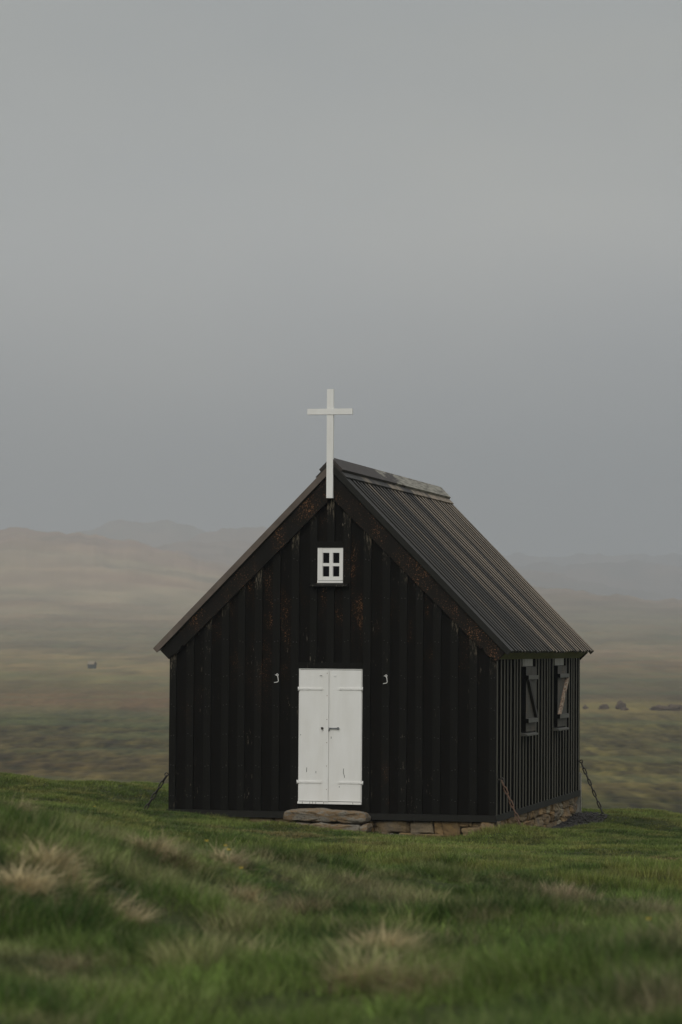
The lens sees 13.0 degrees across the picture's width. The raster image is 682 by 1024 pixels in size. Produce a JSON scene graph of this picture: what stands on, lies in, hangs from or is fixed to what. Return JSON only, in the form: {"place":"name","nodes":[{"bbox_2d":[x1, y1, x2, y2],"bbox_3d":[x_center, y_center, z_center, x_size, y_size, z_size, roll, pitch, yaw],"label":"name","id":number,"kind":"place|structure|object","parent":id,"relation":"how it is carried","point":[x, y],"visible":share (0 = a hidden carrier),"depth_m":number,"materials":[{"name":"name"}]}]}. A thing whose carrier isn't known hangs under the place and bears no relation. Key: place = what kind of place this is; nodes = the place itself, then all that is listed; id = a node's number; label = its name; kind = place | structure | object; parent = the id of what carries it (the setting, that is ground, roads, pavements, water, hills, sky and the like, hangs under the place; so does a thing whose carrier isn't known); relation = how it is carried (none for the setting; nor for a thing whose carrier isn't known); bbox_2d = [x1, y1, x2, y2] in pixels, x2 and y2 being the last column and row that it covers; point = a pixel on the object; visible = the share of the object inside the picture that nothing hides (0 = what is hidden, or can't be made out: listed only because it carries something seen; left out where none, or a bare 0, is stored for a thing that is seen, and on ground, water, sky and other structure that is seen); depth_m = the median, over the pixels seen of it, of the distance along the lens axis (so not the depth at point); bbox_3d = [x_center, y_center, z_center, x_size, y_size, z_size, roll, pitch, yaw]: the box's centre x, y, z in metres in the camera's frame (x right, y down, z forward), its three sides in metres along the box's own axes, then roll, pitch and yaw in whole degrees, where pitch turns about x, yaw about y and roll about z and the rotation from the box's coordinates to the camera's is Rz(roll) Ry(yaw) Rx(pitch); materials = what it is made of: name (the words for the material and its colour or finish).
{"place":"outdoors","nodes":[
{"label":"outdoors","id":0,"kind":"place"},
{"bbox_2d":[0,519,681,1023],"bbox_3d":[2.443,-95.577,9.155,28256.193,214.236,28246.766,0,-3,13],"label":"ground","id":1,"kind":"structure","parent":0,"point":[118,599],"depth_m":873.99,"materials":[{"name":"green plant"}]},
{"bbox_2d":[87,661,96,668],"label":"field shed","id":2,"kind":"structure","parent":1,"relation":"on","point":[91,664],"depth_m":819.26,"materials":[{"name":"grey"}]},
{"bbox_2d":[0,795,473,1006],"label":"dry grass","id":3,"kind":"structure","parent":1,"relation":"on","point":[34,885],"depth_m":12.59,"materials":[{"name":"beige plant"}]},
{"bbox_2d":[289,822,311,825],"bbox_3d":[-0.625,4.284,40.667,0.474,0.144,0.385,0,-3,13],"label":"step stone","id":4,"kind":"object","parent":1,"relation":"on","point":[306,823],"visible":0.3,"depth_m":40.56,"materials":[{"name":"stone"}]},
{"bbox_2d":[309,822,362,831],"bbox_3d":[-0.065,4.301,40.540,0.738,0.185,0.377,0,-3,13],"label":"step stone","id":5,"kind":"object","parent":1,"relation":"on","point":[337,826],"visible":0.48,"depth_m":40.38,"materials":[{"name":"grey stone"}]},
{"bbox_2d":[283,808,370,823],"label":"step slab","id":6,"kind":"structure","parent":5,"relation":"on","point":[323,815],"depth_m":40.47,"materials":[{"name":"stone"}]},
{"bbox_2d":[0,791,681,1023],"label":"long grass","id":7,"kind":"structure","parent":1,"relation":"on","point":[632,938],"depth_m":11.41,"materials":[{"name":"green plant"}]},
{"bbox_2d":[0,772,681,893],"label":"lawn grass","id":8,"kind":"structure","parent":1,"relation":"on","point":[658,842],"depth_m":35.47,"materials":[{"name":"green plant"}]},
{"bbox_2d":[359,823,372,832],"bbox_3d":[0.339,4.287,40.422,0.132,0.157,0.360,0,-3,13],"label":"step stone","id":9,"kind":"object","parent":1,"relation":"on","point":[366,827],"visible":0.84,"depth_m":40.29,"materials":[{"name":"beige stone"}]},
{"bbox_2d":[153,389,593,836],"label":"wooden church","id":10,"kind":"structure","parent":1,"relation":"on","point":[388,653],"depth_m":41.03,"materials":[{"name":"black wood"}]},
{"bbox_2d":[144,772,168,809],"bbox_3d":[-2.575,3.922,41.524,0.446,0.648,0.060,0,-3,13],"label":"anchor chain","id":11,"kind":"object","parent":10,"relation":"attached to","point":[158,788],"visible":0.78,"depth_m":41.51,"materials":[{"name":"metal"}]},
{"bbox_2d":[310,548,347,586],"bbox_3d":[-0.156,0.758,40.961,0.524,0.537,0.130,0,-3,13],"label":"gable window","id":12,"kind":"structure","parent":10,"relation":"in","point":[330,560],"depth_m":40.99,"materials":[{"name":"white paint"}]},
{"bbox_2d":[297,668,362,804],"bbox_3d":[-0.145,3.071,40.883,0.936,1.848,0.081,0,-3,13],"label":"double door","id":13,"kind":"structure","parent":10,"relation":"in","point":[330,700],"depth_m":40.87,"materials":[{"name":"white paint"}]},
{"bbox_2d":[497,776,521,825],"bbox_3d":[2.317,4.006,40.357,0.420,0.874,0.060,0,-3,13],"label":"anchor chain","id":14,"kind":"object","parent":10,"relation":"attached to","point":[511,801],"visible":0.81,"depth_m":40.36,"materials":[{"name":"metal"}]},
{"bbox_2d":[578,758,604,813],"bbox_3d":[4.033,4.490,47.469,0.526,1.141,0.060,0,-3,13],"label":"anchor chain","id":15,"kind":"object","parent":10,"relation":"attached to","point":[595,795],"visible":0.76,"depth_m":47.48,"materials":[{"name":"metal"}]},
{"bbox_2d":[551,811,608,828],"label":"soil clods","id":16,"kind":"object","parent":1,"relation":"on","point":[576,818],"visible":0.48,"depth_m":46.32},
{"bbox_2d":[598,704,608,708],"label":"peat mound","id":17,"kind":"object","parent":1,"relation":"on","point":[604,706],"visible":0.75,"depth_m":499.38,"materials":[{"name":"soil"}]},
{"bbox_2d":[615,700,625,708],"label":"peat mound","id":18,"kind":"object","parent":1,"relation":"on","point":[620,704],"visible":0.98,"depth_m":501.44,"materials":[{"name":"soil"}]},
{"bbox_2d":[650,705,669,709],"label":"peat mound","id":19,"kind":"object","parent":1,"relation":"on","point":[659,707],"visible":0.94,"depth_m":499.23,"materials":[{"name":"soil"}]},
{"bbox_2d":[667,704,681,710],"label":"peat mound","id":20,"kind":"object","parent":1,"relation":"on","point":[673,707],"visible":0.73,"depth_m":499.96,"materials":[{"name":"soil"}]},
{"bbox_2d":[0,0,681,556],"label":"sky","id":21,"kind":"structure","parent":0,"point":[458,221],"materials":[{"name":"grey"}]}
]}

